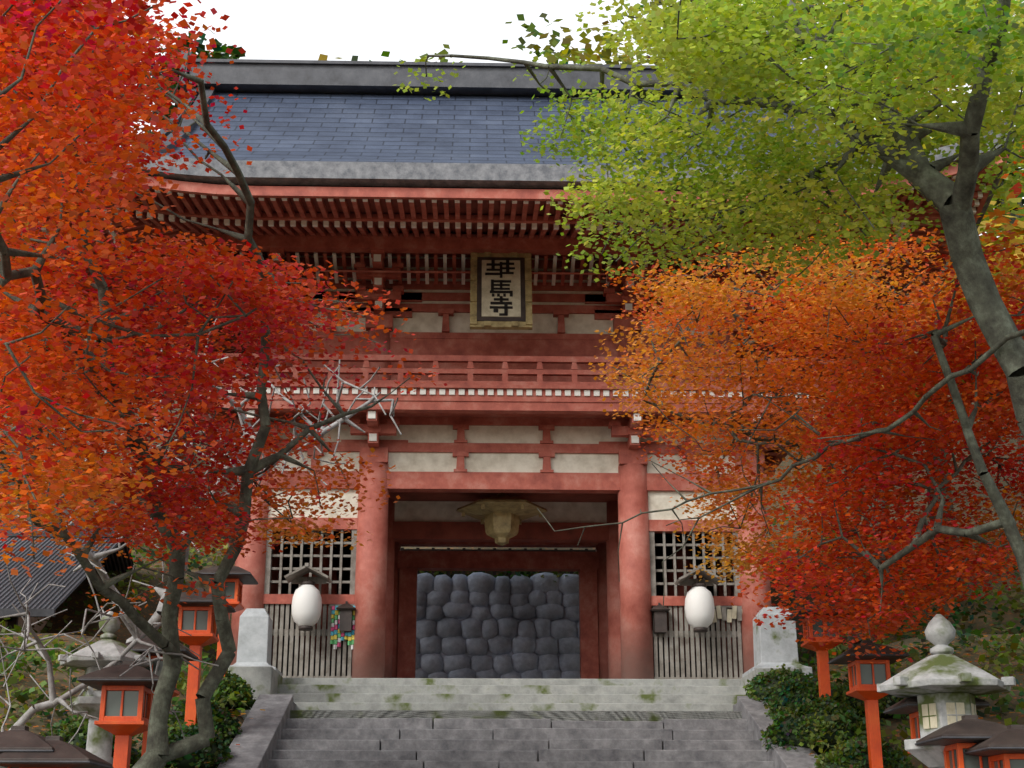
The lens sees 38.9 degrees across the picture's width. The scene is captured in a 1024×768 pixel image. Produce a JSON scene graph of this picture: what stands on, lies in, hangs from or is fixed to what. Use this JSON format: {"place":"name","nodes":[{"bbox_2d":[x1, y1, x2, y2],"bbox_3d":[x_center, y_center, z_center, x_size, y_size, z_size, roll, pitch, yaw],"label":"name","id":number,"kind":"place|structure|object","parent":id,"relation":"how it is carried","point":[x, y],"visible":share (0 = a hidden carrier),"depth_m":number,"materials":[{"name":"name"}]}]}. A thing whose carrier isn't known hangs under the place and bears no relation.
{"place":"outdoors","nodes":[
{"label":"outdoors","id":0,"kind":"place"},
{"bbox_2d":[0,286,1023,767],"bbox_3d":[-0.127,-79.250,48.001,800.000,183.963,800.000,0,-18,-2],"label":"hillside","id":1,"kind":"structure","parent":0,"point":[58,624],"depth_m":26.03,"materials":[{"name":"plant"}]},
{"bbox_2d":[0,68,39,290],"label":"forest tree","id":2,"kind":"object","parent":1,"relation":"on","point":[27,223],"visible":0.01,"depth_m":22.20,"materials":[{"name":"plant"}]},
{"bbox_2d":[4,0,80,94],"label":"forest tree","id":3,"kind":"object","parent":1,"relation":"on","point":[33,30],"depth_m":40.03,"materials":[{"name":"plant"}]},
{"bbox_2d":[0,521,134,632],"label":"building","id":4,"kind":"structure","parent":1,"relation":"on","point":[47,601],"depth_m":24.48,"materials":[{"name":"tile"}]},
{"bbox_2d":[0,54,154,518],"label":"forest tree","id":5,"kind":"object","parent":1,"relation":"on","point":[98,341],"depth_m":32.93,"materials":[{"name":"plant"}]},
{"bbox_2d":[39,715,140,767],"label":"bush","id":6,"kind":"object","parent":1,"relation":"on","point":[70,725],"depth_m":14.25,"materials":[{"name":"green plant"}]},
{"bbox_2d":[0,564,218,744],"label":"bare tree branches","id":7,"kind":"object","parent":1,"relation":"on","point":[54,701],"visible":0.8,"depth_m":13.03,"materials":[{"name":"white wood"}]},
{"bbox_2d":[59,24,174,145],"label":"forest tree","id":8,"kind":"object","parent":1,"relation":"on","point":[162,49],"depth_m":48.74,"materials":[{"name":"plant"}]},
{"bbox_2d":[75,29,245,525],"bbox_3d":[-8.068,-2.629,36.477,5.965,13.752,5.739,0,-18,-2],"label":"forest tree","id":9,"kind":"object","parent":1,"relation":"on","point":[219,51],"depth_m":37.40,"materials":[{"name":"plant"}]},
{"bbox_2d":[138,721,233,767],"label":"bush","id":10,"kind":"object","parent":1,"relation":"on","point":[193,729],"depth_m":14.94,"materials":[{"name":"green plant"}]},
{"bbox_2d":[167,699,242,745],"bbox_3d":[-3.496,3.779,16.139,1.013,0.567,1.026,0,-18,-2],"label":"bush","id":11,"kind":"object","parent":1,"relation":"on","point":[221,715],"depth_m":15.95,"materials":[{"name":"green plant"}]},
{"bbox_2d":[8,320,401,642],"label":"bare tree branches","id":12,"kind":"object","parent":1,"relation":"on","point":[103,574],"visible":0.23,"depth_m":16.48,"materials":[{"name":"grey wood"}]},
{"bbox_2d":[185,670,255,711],"bbox_3d":[-3.553,3.754,17.713,0.904,0.497,0.862,0,-18,-2],"label":"bush","id":13,"kind":"object","parent":1,"relation":"on","point":[229,683],"depth_m":17.52,"materials":[{"name":"green plant"}]},
{"bbox_2d":[0,0,446,767],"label":"maple tree","id":14,"kind":"object","parent":1,"relation":"on","point":[102,86],"depth_m":9.72,"materials":[{"name":"red plant"}]},
{"bbox_2d":[318,44,462,61],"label":"forest tree","id":15,"kind":"object","parent":1,"relation":"on","point":[384,54],"visible":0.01,"depth_m":46.21,"materials":[{"name":"plant"}]},
{"bbox_2d":[401,548,595,678],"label":"retaining wall","id":16,"kind":"structure","parent":1,"relation":"on","point":[478,624],"depth_m":28.72,"materials":[{"name":"stone"}]},
{"bbox_2d":[419,571,578,581],"bbox_3d":[-0.375,3.901,29.530,9.563,0.708,1.401,0,-18,-2],"label":"wall plant foliage","id":17,"kind":"object","parent":1,"relation":"on","point":[529,573],"visible":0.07,"depth_m":29.38,"materials":[{"name":"green plant"}]},
{"bbox_2d":[172,231,833,678],"bbox_3d":[-0.182,1.539,23.698,9.700,7.200,6.300,0,-18,-2],"label":"temple gate","id":18,"kind":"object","parent":1,"relation":"on","point":[510,429],"visible":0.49,"depth_m":21.75,"materials":[{"name":"red wood"}]},
{"bbox_2d":[97,92,854,190],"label":"roof","id":19,"kind":"structure","parent":18,"relation":"attached to","point":[351,127],"depth_m":24.05,"materials":[{"name":"tile"}]},
{"bbox_2d":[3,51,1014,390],"bbox_3d":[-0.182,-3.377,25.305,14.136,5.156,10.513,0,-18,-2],"label":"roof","id":20,"kind":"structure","parent":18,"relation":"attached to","point":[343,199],"depth_m":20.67,"materials":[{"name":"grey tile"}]},
{"bbox_2d":[0,566,1023,767],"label":"wooden lanterns","id":21,"kind":"object","parent":1,"relation":"on","point":[970,741],"visible":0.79,"depth_m":12.65,"materials":[{"name":"orange wood"}]},
{"bbox_2d":[0,617,1023,767],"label":"bushes","id":22,"kind":"object","parent":1,"relation":"on","point":[1013,642],"visible":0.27,"depth_m":16.88,"materials":[{"name":"green plant"}]},
{"bbox_2d":[217,666,817,767],"bbox_3d":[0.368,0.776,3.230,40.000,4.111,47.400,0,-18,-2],"label":"stone steps","id":23,"kind":"structure","parent":1,"relation":"on","point":[474,723],"depth_m":17.16,"materials":[{"name":"grey stone"}]},
{"bbox_2d":[1,628,1023,762],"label":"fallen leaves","id":24,"kind":"object","parent":23,"relation":"on","point":[811,753],"visible":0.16,"depth_m":17.60,"materials":[{"name":"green plant"}]},
{"bbox_2d":[230,607,812,677],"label":"stone posts","id":25,"kind":"object","parent":1,"relation":"on","point":[775,646],"visible":0.59,"depth_m":19.12,"materials":[{"name":"stone"}]},
{"bbox_2d":[31,506,1023,665],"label":"green slope foliage","id":26,"kind":"object","parent":1,"relation":"on","point":[964,614],"visible":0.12,"depth_m":25.76,"materials":[{"name":"green plant"}]},
{"bbox_2d":[58,611,1015,767],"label":"stone lanterns","id":27,"kind":"object","parent":1,"relation":"on","point":[943,685],"visible":0.57,"depth_m":11.91,"materials":[{"name":"grey stone"}]},
{"bbox_2d":[502,0,681,64],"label":"forest tree","id":28,"kind":"object","parent":1,"relation":"on","point":[588,54],"depth_m":42.93,"materials":[{"name":"green plant"}]},
{"bbox_2d":[394,0,1023,436],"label":"tall maple tree","id":29,"kind":"object","parent":1,"relation":"on","point":[894,23],"depth_m":10.73,"materials":[{"name":"green plant"}]},
{"bbox_2d":[588,208,968,676],"bbox_3d":[3.166,0.635,16.066,4.691,5.195,5.399,0,-18,-2],"label":"orange maple tree","id":30,"kind":"object","parent":1,"relation":"on","point":[795,310],"depth_m":15.25,"materials":[{"name":"orange plant"}]},
{"bbox_2d":[742,663,815,701],"bbox_3d":[3.404,3.822,18.109,1.175,0.643,1.182,0,-18,-2],"label":"bush","id":31,"kind":"object","parent":1,"relation":"on","point":[782,673],"depth_m":17.92,"materials":[{"name":"green plant"}]},
{"bbox_2d":[537,329,1023,608],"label":"bare branch wood","id":32,"kind":"object","parent":1,"relation":"on","point":[970,369],"visible":0.98,"depth_m":12.45,"materials":[{"name":"grey plant"}]},
{"bbox_2d":[763,675,857,719],"bbox_3d":[3.510,3.741,17.096,1.090,0.601,1.148,0,-18,-2],"label":"bush","id":33,"kind":"object","parent":1,"relation":"on","point":[806,686],"depth_m":16.90,"materials":[{"name":"green plant"}]},
{"bbox_2d":[759,693,866,753],"bbox_3d":[3.401,3.793,16.120,1.292,0.683,1.257,0,-18,-2],"label":"bush","id":34,"kind":"object","parent":1,"relation":"on","point":[801,707],"depth_m":15.77,"materials":[{"name":"green plant"}]},
{"bbox_2d":[646,0,998,423],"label":"forest tree","id":35,"kind":"object","parent":1,"relation":"on","point":[971,87],"depth_m":45.69,"materials":[{"name":"plant"}]},
{"bbox_2d":[814,735,914,767],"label":"bush","id":36,"kind":"object","parent":1,"relation":"on","point":[852,748],"depth_m":14.42,"materials":[{"name":"green plant"}]},
{"bbox_2d":[836,667,905,717],"bbox_3d":[4.280,3.588,16.854,1.173,0.659,1.165,0,-18,-2],"label":"bush","id":37,"kind":"object","parent":1,"relation":"on","point":[845,689],"depth_m":16.51,"materials":[{"name":"green plant"}]},
{"bbox_2d":[731,210,1023,662],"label":"maple tree","id":38,"kind":"object","parent":1,"relation":"on","point":[960,356],"depth_m":12.84,"materials":[{"name":"red plant"}]},
{"bbox_2d":[765,0,1023,532],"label":"forest tree","id":39,"kind":"object","parent":1,"relation":"on","point":[941,145],"depth_m":35.76,"materials":[{"name":"plant"}]},
{"bbox_2d":[811,0,1023,494],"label":"forest tree","id":40,"kind":"object","parent":1,"relation":"on","point":[1021,194],"depth_m":39.67,"materials":[{"name":"green plant"}]},
{"bbox_2d":[819,118,1023,589],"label":"forest tree","id":41,"kind":"object","parent":1,"relation":"on","point":[1017,228],"depth_m":27.95,"materials":[{"name":"green plant"}]},
{"bbox_2d":[894,12,1023,236],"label":"forest tree","id":42,"kind":"object","parent":1,"relation":"on","point":[1021,205],"depth_m":49.77,"materials":[{"name":"green plant"}]},
{"bbox_2d":[939,136,1023,329],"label":"forest tree","id":43,"kind":"object","parent":1,"relation":"on","point":[1000,219],"visible":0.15,"depth_m":28.67,"materials":[{"name":"plant"}]},
{"bbox_2d":[330,601,742,649],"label":"gate offerings","id":44,"kind":"object","parent":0,"point":[344,612],"visible":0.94,"depth_m":20.83},
{"bbox_2d":[65,0,1023,236],"label":"sky","id":45,"kind":"structure","parent":0,"point":[265,29],"materials":[{"name":"white"}]}
]}

